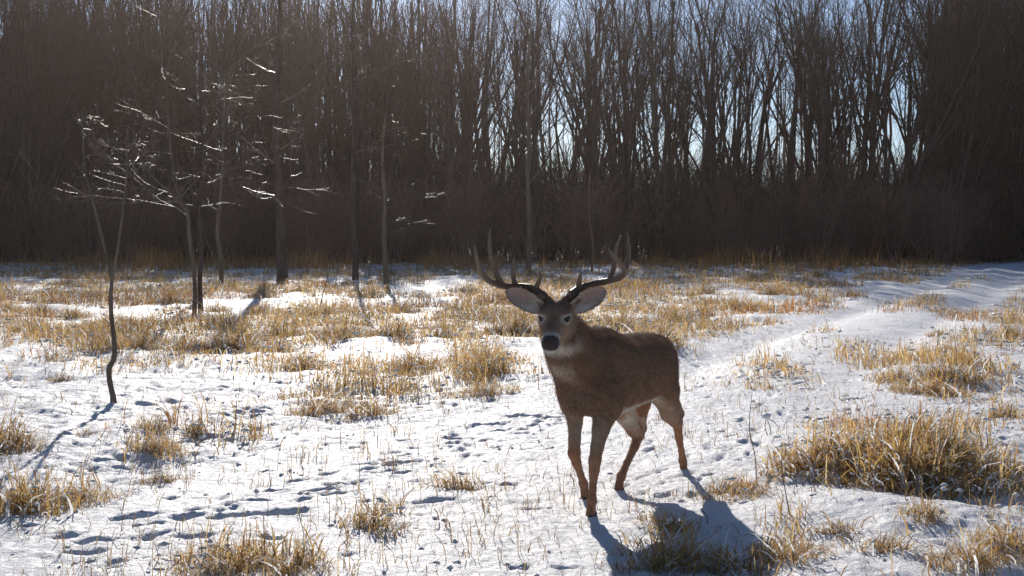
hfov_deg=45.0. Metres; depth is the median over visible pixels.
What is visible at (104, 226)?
bare shrub
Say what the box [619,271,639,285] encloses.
grass tussock
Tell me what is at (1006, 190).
distant woods
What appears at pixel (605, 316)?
grass tussock
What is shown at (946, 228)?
bare shrub
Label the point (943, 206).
bare shrub
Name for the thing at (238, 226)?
bare shrub
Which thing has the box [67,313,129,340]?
grass tussock
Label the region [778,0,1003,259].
bare tree
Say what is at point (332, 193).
bare shrub
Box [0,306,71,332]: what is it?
grass tussock
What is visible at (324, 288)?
weed stem
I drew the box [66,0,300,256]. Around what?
bare tree
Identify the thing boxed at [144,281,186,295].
grass tussock
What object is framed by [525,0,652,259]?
bare tree
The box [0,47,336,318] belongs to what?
thin tree
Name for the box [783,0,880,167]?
bare tree
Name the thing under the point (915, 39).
bare tree
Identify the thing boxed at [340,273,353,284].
grass tussock
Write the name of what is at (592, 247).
field tree
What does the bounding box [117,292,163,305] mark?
grass tussock
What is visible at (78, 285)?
grass tussock
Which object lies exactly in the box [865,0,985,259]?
bare tree
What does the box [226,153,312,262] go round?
bare shrub
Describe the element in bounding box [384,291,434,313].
grass tussock
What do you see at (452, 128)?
bare tree
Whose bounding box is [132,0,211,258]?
bare tree
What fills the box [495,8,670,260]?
bare tree
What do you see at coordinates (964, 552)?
grass tussock
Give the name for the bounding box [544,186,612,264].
bare shrub
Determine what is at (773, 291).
grass tussock
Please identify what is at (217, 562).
grass tussock
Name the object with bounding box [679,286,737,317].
grass tussock
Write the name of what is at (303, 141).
bare tree
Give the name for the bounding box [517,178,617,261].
bare shrub
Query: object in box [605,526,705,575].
grass tussock
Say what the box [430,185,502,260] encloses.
bare shrub
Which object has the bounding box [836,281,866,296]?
grass tussock
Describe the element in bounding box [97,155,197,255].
bare shrub
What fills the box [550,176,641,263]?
bare shrub
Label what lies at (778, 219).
bare shrub
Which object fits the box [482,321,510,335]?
grass tussock
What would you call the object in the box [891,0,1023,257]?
bare tree
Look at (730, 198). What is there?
bare shrub
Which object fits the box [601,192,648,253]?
bare shrub
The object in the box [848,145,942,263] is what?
bare shrub
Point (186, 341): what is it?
grass tussock
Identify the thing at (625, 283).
grass tussock
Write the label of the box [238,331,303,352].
grass tussock
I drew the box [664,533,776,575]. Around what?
grass tussock
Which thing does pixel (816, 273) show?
grass tussock
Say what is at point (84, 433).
grass tussock
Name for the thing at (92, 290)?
grass tussock
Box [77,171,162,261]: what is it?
bare shrub
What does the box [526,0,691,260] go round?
bare tree
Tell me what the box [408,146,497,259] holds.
bare shrub
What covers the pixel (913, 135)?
bare tree
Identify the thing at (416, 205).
bare shrub
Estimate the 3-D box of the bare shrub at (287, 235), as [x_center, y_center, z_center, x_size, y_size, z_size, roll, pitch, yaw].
[-10.392,-3.456,55.321,6.640,5.114,4.838,0,3,-7]
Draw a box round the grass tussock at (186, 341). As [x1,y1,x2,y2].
[155,322,222,354]
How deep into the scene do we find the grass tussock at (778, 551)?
5.19 m
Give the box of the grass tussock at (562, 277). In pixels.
[549,267,582,282]
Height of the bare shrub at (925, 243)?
4.733 m
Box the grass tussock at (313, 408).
[280,384,360,422]
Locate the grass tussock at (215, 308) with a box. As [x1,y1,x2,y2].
[204,295,230,312]
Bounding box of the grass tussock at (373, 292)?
[360,278,388,297]
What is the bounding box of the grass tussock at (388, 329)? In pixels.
[365,308,419,340]
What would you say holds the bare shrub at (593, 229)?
on the ground at (492, 423)
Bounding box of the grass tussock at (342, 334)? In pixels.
[287,313,386,345]
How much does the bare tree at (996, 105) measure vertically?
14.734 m
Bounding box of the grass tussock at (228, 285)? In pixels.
[211,273,252,290]
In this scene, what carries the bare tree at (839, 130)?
on the ground at (492, 423)
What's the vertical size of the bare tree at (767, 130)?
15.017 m
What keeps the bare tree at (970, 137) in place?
on the ground at (492, 423)
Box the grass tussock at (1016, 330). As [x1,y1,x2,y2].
[978,304,1023,338]
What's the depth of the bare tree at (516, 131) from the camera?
66.43 m
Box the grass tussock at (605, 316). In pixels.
[588,302,634,323]
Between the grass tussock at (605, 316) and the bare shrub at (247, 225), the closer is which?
the grass tussock at (605, 316)
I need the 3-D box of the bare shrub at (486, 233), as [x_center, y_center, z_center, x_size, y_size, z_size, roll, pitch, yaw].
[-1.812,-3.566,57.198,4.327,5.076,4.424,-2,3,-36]
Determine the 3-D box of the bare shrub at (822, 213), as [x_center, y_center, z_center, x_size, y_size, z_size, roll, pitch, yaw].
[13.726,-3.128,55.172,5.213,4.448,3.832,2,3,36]
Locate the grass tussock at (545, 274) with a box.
[532,269,553,277]
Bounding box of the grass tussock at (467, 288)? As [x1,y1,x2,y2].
[445,273,482,292]
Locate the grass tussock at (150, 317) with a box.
[120,309,168,323]
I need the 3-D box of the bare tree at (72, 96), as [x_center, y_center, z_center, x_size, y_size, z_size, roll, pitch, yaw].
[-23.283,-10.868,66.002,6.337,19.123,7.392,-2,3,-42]
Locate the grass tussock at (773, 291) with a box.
[747,277,793,295]
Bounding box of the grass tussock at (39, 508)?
[0,463,110,515]
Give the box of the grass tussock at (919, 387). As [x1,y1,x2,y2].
[872,360,1002,404]
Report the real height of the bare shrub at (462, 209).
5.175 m
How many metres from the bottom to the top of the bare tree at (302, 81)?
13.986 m
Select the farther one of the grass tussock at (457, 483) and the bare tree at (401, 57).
the bare tree at (401, 57)
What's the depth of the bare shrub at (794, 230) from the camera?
55.97 m
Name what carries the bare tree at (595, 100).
on the ground at (492, 423)
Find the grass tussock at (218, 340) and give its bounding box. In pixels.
[207,329,236,349]
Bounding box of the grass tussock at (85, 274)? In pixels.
[67,267,109,278]
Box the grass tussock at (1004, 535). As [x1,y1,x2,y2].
[948,507,1023,566]
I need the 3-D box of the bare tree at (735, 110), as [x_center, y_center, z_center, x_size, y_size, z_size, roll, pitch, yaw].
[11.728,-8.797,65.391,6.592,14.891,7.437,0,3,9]
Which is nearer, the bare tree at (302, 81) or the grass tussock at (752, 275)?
the grass tussock at (752, 275)
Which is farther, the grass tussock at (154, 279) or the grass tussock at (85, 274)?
the grass tussock at (85, 274)
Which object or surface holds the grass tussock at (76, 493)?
on the ground at (492, 423)
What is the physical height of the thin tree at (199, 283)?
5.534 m
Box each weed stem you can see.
[320,268,329,306]
[749,396,756,483]
[781,444,789,514]
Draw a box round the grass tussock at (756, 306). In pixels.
[735,296,768,311]
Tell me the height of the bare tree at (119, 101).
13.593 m
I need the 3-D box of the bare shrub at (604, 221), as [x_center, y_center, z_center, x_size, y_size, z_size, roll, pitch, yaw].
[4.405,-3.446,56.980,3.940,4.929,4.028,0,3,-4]
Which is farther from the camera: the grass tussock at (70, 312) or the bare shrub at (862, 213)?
the bare shrub at (862, 213)
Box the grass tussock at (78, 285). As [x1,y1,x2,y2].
[68,277,91,287]
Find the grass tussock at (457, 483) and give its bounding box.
[417,460,502,490]
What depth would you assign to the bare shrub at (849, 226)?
57.22 m
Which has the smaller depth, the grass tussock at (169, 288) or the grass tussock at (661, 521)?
the grass tussock at (661, 521)
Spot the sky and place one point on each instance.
(693, 148)
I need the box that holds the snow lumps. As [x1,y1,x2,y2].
[0,263,1023,575]
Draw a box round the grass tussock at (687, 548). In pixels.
[603,508,784,575]
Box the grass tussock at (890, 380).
[861,357,926,384]
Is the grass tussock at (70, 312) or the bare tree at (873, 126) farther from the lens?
the bare tree at (873, 126)
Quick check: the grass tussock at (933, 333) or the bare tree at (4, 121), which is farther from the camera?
the bare tree at (4, 121)
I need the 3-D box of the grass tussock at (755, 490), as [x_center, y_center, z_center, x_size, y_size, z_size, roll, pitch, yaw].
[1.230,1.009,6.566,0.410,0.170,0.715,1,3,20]
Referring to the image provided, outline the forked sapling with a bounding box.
[67,103,165,403]
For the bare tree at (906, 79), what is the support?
on the ground at (492, 423)
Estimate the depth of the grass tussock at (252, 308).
22.02 m
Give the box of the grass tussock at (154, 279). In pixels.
[137,274,175,282]
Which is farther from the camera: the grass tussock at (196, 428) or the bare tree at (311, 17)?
the bare tree at (311, 17)
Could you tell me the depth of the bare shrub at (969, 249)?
59.09 m
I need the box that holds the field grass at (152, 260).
[0,236,1023,575]
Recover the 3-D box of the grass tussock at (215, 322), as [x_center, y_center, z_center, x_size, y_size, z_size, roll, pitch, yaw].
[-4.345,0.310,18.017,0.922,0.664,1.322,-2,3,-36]
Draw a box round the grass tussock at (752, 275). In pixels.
[737,269,768,280]
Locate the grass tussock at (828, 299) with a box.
[791,296,844,302]
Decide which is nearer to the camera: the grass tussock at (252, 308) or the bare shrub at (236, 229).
the grass tussock at (252, 308)
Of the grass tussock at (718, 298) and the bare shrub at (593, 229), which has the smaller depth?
the grass tussock at (718, 298)
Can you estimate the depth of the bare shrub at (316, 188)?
58.82 m
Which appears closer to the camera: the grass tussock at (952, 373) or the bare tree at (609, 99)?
the grass tussock at (952, 373)
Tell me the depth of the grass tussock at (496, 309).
19.83 m
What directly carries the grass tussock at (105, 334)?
on the ground at (492, 423)
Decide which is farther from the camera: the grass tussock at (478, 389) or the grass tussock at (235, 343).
the grass tussock at (235, 343)
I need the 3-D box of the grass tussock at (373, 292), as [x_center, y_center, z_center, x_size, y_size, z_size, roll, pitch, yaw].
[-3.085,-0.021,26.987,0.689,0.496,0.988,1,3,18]
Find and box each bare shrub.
[5,171,85,261]
[30,156,148,258]
[33,194,80,260]
[68,180,146,261]
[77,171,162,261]
[92,159,181,262]
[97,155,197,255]
[134,176,237,262]
[138,170,222,263]
[162,175,227,261]
[173,144,270,262]
[176,144,272,263]
[182,150,274,260]
[197,182,273,261]
[206,191,268,259]
[209,157,350,258]
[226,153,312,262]
[227,164,322,259]
[260,155,347,259]
[268,163,356,262]
[270,172,348,260]
[284,168,371,261]
[286,171,369,263]
[287,189,367,263]
[291,147,414,263]
[307,146,408,263]
[318,163,381,263]
[330,167,437,263]
[348,179,457,261]
[360,179,417,259]
[369,153,471,262]
[375,172,474,260]
[386,147,494,260]
[389,167,450,261]
[401,155,509,255]
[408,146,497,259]
[418,163,498,256]
[429,139,522,262]
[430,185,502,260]
[447,159,525,260]
[467,175,533,257]
[484,176,545,261]
[485,180,553,263]
[506,196,564,262]
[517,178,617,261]
[525,168,679,263]
[539,146,697,263]
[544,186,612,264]
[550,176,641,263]
[566,161,637,262]
[569,183,625,262]
[579,186,656,260]
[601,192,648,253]
[610,194,690,260]
[670,145,778,260]
[683,146,789,260]
[687,174,762,263]
[691,157,778,258]
[693,171,767,256]
[700,192,758,263]
[718,145,815,260]
[745,156,837,262]
[760,164,874,262]
[763,169,871,262]
[773,183,895,261]
[780,178,860,261]
[788,191,861,260]
[791,199,855,253]
[795,164,923,262]
[804,204,861,261]
[807,159,891,261]
[825,168,982,263]
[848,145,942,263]
[872,163,1002,263]
[877,165,950,261]
[886,164,965,260]
[889,156,984,263]
[891,173,1004,262]
[893,164,974,263]
[909,174,985,261]
[914,186,999,263]
[931,191,1001,262]
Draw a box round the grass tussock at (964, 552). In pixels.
[918,513,1017,575]
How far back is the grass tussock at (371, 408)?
9.40 m
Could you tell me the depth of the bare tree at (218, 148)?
65.40 m
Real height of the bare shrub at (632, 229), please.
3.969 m
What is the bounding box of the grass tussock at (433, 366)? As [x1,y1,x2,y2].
[377,337,448,375]
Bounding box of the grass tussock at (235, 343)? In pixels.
[191,327,284,352]
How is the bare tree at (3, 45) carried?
on the ground at (492, 423)
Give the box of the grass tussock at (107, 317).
[78,306,134,325]
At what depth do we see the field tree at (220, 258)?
30.30 m
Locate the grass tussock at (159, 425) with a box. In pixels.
[124,404,175,435]
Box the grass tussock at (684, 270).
[676,264,692,273]
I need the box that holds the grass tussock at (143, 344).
[126,331,174,349]
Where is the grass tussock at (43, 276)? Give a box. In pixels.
[32,273,50,278]
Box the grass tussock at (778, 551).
[737,501,846,575]
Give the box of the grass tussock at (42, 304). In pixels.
[20,281,68,314]
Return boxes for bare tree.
[0,0,58,168]
[0,0,87,211]
[0,0,116,261]
[0,0,131,257]
[0,0,136,248]
[0,2,60,162]
[0,90,35,255]
[1,0,206,259]
[2,0,98,165]
[2,0,130,258]
[13,5,105,143]
[41,0,128,256]
[43,0,173,219]
[44,0,221,237]
[56,34,140,248]
[64,2,128,252]
[64,4,190,207]
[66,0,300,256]
[80,0,231,257]
[87,0,195,166]
[87,0,206,258]
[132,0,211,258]
[151,0,339,254]
[168,0,321,255]
[170,0,276,250]
[175,1,313,258]
[176,0,360,258]
[214,0,308,204]
[218,0,347,198]
[234,0,347,259]
[239,0,336,145]
[250,0,337,167]
[259,0,370,258]
[287,0,453,218]
[290,0,410,258]
[296,0,432,208]
[322,22,437,245]
[327,2,531,189]
[338,0,445,255]
[342,0,518,258]
[354,0,466,260]
[358,0,519,256]
[382,0,529,260]
[404,0,554,253]
[412,0,649,259]
[415,0,501,159]
[441,21,510,219]
[448,0,576,260]
[465,0,690,259]
[466,0,568,257]
[467,24,587,260]
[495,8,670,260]
[509,1,592,108]
[516,0,638,256]
[525,0,611,201]
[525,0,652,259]
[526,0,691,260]
[526,3,704,195]
[552,0,676,258]
[553,0,752,262]
[558,0,683,201]
[585,0,711,192]
[606,0,743,257]
[611,17,697,257]
[633,0,762,252]
[636,38,721,257]
[640,0,832,259]
[643,0,773,259]
[649,1,736,256]
[673,1,789,257]
[724,0,808,255]
[726,0,859,259]
[736,0,828,258]
[740,0,826,260]
[754,0,902,200]
[758,0,893,251]
[758,0,899,247]
[761,5,857,206]
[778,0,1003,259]
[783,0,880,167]
[784,0,880,256]
[785,0,902,254]
[811,0,1023,261]
[825,0,936,258]
[833,6,1018,248]
[834,0,952,258]
[844,1,1018,209]
[852,0,932,258]
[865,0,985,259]
[873,0,1023,261]
[881,0,1019,260]
[883,0,1023,262]
[887,32,949,199]
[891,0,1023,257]
[893,0,1003,194]
[897,3,1023,126]
[905,19,1012,156]
[945,6,1023,259]
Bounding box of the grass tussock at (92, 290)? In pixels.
[63,279,120,297]
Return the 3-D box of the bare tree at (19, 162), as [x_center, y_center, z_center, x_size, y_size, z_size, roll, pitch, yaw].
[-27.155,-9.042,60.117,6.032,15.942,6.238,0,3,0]
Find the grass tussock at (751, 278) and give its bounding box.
[730,269,766,281]
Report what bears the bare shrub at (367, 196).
on the ground at (492, 423)
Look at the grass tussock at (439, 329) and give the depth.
16.51 m
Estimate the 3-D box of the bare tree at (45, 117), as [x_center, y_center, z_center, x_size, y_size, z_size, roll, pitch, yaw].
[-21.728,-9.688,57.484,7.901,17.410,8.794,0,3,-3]
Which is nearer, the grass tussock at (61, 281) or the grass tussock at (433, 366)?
the grass tussock at (433, 366)
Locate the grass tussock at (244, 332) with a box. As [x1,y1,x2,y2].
[203,302,287,352]
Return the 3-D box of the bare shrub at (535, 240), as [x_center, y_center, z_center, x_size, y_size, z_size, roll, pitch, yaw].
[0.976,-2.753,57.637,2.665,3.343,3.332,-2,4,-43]
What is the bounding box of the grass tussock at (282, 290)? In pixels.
[238,275,310,293]
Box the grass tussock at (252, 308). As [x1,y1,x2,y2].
[243,295,280,313]
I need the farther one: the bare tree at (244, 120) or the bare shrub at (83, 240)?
the bare tree at (244, 120)
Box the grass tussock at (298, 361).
[253,334,343,371]
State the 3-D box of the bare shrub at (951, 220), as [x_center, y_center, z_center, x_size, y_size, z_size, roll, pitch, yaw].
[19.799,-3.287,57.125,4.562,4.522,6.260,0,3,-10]
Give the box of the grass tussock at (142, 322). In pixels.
[116,308,163,329]
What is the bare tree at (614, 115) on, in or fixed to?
on the ground at (492, 423)
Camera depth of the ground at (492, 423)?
7.92 m
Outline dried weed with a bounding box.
[762,413,777,435]
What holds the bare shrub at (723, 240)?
on the ground at (492, 423)
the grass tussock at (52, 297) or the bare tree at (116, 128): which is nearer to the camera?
the grass tussock at (52, 297)
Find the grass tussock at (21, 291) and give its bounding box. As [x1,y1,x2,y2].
[5,284,31,295]
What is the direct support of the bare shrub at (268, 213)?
on the ground at (492, 423)
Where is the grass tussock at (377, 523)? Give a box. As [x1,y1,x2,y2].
[323,489,420,537]
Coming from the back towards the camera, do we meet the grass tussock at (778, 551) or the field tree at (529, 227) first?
the field tree at (529, 227)
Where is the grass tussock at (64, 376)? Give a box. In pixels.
[46,369,82,382]
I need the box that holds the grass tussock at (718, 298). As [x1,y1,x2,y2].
[693,288,763,304]
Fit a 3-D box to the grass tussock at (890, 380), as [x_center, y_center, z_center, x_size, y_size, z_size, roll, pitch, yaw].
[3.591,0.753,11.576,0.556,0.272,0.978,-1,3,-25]
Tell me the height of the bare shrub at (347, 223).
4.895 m
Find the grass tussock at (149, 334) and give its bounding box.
[131,326,173,344]
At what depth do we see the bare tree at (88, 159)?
64.90 m
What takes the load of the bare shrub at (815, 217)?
on the ground at (492, 423)
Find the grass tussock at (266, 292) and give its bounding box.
[243,270,291,298]
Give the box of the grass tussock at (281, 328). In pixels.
[225,300,314,339]
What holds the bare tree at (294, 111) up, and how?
on the ground at (492, 423)
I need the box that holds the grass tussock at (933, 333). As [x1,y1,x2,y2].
[926,323,949,336]
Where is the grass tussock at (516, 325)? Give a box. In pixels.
[481,303,539,335]
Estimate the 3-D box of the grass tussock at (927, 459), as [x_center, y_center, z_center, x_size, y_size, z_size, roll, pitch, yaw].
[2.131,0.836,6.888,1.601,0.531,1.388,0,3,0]
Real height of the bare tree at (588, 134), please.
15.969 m
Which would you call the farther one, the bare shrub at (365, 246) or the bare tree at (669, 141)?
the bare tree at (669, 141)
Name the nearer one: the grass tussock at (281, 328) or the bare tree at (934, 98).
the grass tussock at (281, 328)
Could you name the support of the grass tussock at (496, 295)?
on the ground at (492, 423)
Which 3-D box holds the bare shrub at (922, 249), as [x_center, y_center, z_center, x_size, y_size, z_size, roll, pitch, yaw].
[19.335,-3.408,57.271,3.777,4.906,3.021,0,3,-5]
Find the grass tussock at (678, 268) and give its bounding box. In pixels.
[672,263,687,270]
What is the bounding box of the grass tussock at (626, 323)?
[587,298,651,330]
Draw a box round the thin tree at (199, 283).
[130,0,279,311]
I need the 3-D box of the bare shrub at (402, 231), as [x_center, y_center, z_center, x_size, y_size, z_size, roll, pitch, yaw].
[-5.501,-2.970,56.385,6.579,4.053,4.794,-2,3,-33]
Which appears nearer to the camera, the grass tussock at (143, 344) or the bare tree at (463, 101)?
the grass tussock at (143, 344)
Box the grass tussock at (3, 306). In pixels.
[0,295,33,311]
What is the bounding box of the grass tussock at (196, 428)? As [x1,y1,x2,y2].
[178,416,210,438]
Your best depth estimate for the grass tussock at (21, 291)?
27.52 m
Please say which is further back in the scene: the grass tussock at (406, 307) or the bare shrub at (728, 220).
the bare shrub at (728, 220)
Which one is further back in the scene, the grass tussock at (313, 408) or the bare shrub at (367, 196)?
the bare shrub at (367, 196)
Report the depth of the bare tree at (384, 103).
63.11 m
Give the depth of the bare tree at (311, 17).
69.15 m
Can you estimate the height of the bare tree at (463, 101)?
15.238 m
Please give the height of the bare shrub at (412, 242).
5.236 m
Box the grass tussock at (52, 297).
[27,285,89,303]
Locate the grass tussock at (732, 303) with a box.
[689,289,770,310]
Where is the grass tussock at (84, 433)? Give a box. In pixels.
[75,426,97,437]
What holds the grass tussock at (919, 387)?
on the ground at (492, 423)
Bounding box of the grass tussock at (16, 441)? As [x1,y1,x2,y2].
[0,394,53,455]
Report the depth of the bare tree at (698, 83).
71.31 m
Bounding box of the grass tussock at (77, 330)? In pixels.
[36,315,115,338]
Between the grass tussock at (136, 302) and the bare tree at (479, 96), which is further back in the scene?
the bare tree at (479, 96)
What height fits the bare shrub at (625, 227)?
4.661 m
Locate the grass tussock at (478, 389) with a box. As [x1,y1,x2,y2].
[436,372,525,399]
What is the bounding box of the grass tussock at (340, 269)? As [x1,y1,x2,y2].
[330,263,349,273]
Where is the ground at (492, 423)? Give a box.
[0,239,1023,575]
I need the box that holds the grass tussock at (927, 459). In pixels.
[751,391,1023,500]
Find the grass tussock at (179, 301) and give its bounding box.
[149,280,191,303]
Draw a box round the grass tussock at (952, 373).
[912,335,995,385]
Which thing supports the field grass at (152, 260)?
on the ground at (492, 423)
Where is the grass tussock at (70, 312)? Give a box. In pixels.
[46,294,99,319]
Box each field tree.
[155,45,296,285]
[232,0,305,283]
[322,0,415,279]
[352,113,450,289]
[474,33,558,273]
[537,170,614,270]
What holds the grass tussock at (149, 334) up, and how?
on the ground at (492, 423)
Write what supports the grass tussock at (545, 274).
on the ground at (492, 423)
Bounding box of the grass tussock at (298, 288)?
[279,279,320,292]
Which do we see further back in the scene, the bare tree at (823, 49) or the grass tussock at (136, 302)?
the bare tree at (823, 49)
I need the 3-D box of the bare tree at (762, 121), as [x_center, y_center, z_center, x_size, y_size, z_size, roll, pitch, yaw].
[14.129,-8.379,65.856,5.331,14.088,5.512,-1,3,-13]
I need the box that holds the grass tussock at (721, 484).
[702,474,745,494]
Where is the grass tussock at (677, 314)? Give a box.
[637,289,704,323]
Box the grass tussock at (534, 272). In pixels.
[517,259,544,277]
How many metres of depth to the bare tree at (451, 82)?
70.33 m
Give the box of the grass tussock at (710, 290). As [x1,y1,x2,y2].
[679,267,737,295]
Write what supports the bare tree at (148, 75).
on the ground at (492, 423)
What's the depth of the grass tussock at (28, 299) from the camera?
25.08 m
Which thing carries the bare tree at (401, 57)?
on the ground at (492, 423)
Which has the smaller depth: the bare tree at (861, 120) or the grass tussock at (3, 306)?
the grass tussock at (3, 306)
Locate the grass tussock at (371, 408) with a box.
[333,377,420,419]
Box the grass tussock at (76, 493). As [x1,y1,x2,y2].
[18,472,134,509]
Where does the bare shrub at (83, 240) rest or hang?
on the ground at (492, 423)
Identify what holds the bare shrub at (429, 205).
on the ground at (492, 423)
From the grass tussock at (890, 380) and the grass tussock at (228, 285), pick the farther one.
the grass tussock at (228, 285)
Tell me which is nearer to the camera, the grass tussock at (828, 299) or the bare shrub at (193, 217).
the grass tussock at (828, 299)
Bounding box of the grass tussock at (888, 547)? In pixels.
[832,516,936,560]
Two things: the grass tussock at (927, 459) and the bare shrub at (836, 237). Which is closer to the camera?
the grass tussock at (927, 459)
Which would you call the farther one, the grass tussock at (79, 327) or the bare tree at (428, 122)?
the bare tree at (428, 122)
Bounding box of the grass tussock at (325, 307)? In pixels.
[301,297,344,314]
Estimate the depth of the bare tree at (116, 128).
63.03 m
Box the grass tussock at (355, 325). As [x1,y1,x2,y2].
[307,300,376,335]
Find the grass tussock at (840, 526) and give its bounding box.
[799,514,863,542]
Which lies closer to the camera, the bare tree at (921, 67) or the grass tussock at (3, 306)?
the grass tussock at (3, 306)
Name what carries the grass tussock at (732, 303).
on the ground at (492, 423)
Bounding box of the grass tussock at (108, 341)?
[80,324,129,351]
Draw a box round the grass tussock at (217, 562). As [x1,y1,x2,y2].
[154,515,338,575]
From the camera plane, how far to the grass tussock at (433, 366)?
12.63 m
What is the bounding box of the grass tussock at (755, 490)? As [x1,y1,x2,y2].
[700,470,780,503]
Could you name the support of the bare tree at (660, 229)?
on the ground at (492, 423)
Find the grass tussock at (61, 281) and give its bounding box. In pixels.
[43,273,75,284]
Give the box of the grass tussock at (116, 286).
[100,277,131,291]
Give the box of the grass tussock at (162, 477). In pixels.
[138,465,190,487]
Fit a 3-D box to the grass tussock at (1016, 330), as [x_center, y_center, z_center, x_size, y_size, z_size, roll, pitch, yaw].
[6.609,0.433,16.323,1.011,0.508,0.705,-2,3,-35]
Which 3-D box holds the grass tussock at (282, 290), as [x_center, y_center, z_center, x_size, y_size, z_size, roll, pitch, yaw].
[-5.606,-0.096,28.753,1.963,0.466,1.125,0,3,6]
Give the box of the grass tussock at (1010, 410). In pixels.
[980,387,1023,418]
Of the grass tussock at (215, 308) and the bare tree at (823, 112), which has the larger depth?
the bare tree at (823, 112)
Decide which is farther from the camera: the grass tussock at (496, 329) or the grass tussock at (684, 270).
the grass tussock at (684, 270)
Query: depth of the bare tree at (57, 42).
65.53 m
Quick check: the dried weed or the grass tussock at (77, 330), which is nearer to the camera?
the dried weed
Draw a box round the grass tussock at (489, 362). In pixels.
[454,335,516,379]
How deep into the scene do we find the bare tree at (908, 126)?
67.49 m
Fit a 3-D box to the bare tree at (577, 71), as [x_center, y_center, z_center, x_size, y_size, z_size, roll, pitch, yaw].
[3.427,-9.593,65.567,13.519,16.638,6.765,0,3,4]
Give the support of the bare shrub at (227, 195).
on the ground at (492, 423)
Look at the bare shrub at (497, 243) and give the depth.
58.68 m
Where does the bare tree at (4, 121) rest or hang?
on the ground at (492, 423)
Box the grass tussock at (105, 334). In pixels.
[61,320,154,345]
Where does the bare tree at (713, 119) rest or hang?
on the ground at (492, 423)
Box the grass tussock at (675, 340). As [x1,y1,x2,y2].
[618,304,693,350]
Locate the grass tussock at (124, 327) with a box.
[83,306,165,335]
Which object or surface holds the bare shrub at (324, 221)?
on the ground at (492, 423)
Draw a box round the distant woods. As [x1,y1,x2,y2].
[0,0,1023,263]
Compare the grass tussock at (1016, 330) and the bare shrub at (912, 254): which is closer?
the grass tussock at (1016, 330)
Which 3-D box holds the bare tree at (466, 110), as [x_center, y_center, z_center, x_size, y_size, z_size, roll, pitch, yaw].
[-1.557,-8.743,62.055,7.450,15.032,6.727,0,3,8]
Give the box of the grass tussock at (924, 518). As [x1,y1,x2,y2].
[896,492,947,526]
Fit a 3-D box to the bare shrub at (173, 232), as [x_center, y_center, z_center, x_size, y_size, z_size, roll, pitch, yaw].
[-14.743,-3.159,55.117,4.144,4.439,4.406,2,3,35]
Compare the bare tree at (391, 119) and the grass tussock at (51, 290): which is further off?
the bare tree at (391, 119)
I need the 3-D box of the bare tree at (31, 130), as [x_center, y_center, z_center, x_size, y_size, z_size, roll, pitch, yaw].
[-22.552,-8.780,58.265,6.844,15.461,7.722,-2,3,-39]
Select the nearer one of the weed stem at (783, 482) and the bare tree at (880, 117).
the weed stem at (783, 482)
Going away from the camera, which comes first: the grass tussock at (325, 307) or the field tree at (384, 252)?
the grass tussock at (325, 307)
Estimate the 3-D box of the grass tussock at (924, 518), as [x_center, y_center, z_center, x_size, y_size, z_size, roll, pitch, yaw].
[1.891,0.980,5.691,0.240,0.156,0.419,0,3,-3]
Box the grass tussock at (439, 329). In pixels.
[413,304,476,337]
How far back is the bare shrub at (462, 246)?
54.23 m
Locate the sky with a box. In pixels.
[0,0,1011,198]
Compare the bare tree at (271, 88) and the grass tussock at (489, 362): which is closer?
the grass tussock at (489, 362)
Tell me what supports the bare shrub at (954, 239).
on the ground at (492, 423)
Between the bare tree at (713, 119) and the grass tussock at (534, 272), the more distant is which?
the bare tree at (713, 119)
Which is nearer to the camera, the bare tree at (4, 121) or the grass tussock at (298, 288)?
the grass tussock at (298, 288)
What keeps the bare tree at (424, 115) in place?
on the ground at (492, 423)
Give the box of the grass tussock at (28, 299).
[17,288,49,302]
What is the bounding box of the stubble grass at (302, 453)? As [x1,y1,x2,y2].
[0,295,1023,575]
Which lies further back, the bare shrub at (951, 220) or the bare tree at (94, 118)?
the bare tree at (94, 118)
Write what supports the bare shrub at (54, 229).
on the ground at (492, 423)
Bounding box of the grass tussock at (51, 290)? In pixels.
[34,282,68,294]
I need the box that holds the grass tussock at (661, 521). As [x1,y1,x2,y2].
[625,496,718,537]
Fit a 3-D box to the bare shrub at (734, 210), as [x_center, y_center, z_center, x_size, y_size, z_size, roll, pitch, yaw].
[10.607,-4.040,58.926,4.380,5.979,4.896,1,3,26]
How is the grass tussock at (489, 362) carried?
on the ground at (492, 423)
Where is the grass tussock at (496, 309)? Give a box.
[471,303,510,320]
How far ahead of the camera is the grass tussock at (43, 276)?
36.28 m
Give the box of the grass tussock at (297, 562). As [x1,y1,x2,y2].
[250,525,344,575]
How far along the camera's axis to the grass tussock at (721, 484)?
6.63 m
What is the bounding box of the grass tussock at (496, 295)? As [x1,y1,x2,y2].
[474,289,506,301]
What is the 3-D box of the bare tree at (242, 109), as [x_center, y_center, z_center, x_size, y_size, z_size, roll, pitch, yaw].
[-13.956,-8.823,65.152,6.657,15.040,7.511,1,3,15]
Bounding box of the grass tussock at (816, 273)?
[798,263,835,277]
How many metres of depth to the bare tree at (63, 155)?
60.53 m
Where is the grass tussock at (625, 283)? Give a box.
[603,277,656,287]
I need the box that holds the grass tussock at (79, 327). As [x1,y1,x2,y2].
[44,314,126,336]
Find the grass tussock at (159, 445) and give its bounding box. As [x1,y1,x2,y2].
[113,423,192,460]
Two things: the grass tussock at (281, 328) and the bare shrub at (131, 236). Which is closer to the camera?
the grass tussock at (281, 328)
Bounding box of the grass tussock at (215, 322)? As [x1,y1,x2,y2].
[186,293,249,332]
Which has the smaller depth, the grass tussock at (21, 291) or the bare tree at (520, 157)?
the grass tussock at (21, 291)
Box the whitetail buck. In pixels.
[473,228,687,516]
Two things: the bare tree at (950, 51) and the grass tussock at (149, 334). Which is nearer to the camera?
the grass tussock at (149, 334)
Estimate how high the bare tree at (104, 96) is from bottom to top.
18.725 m

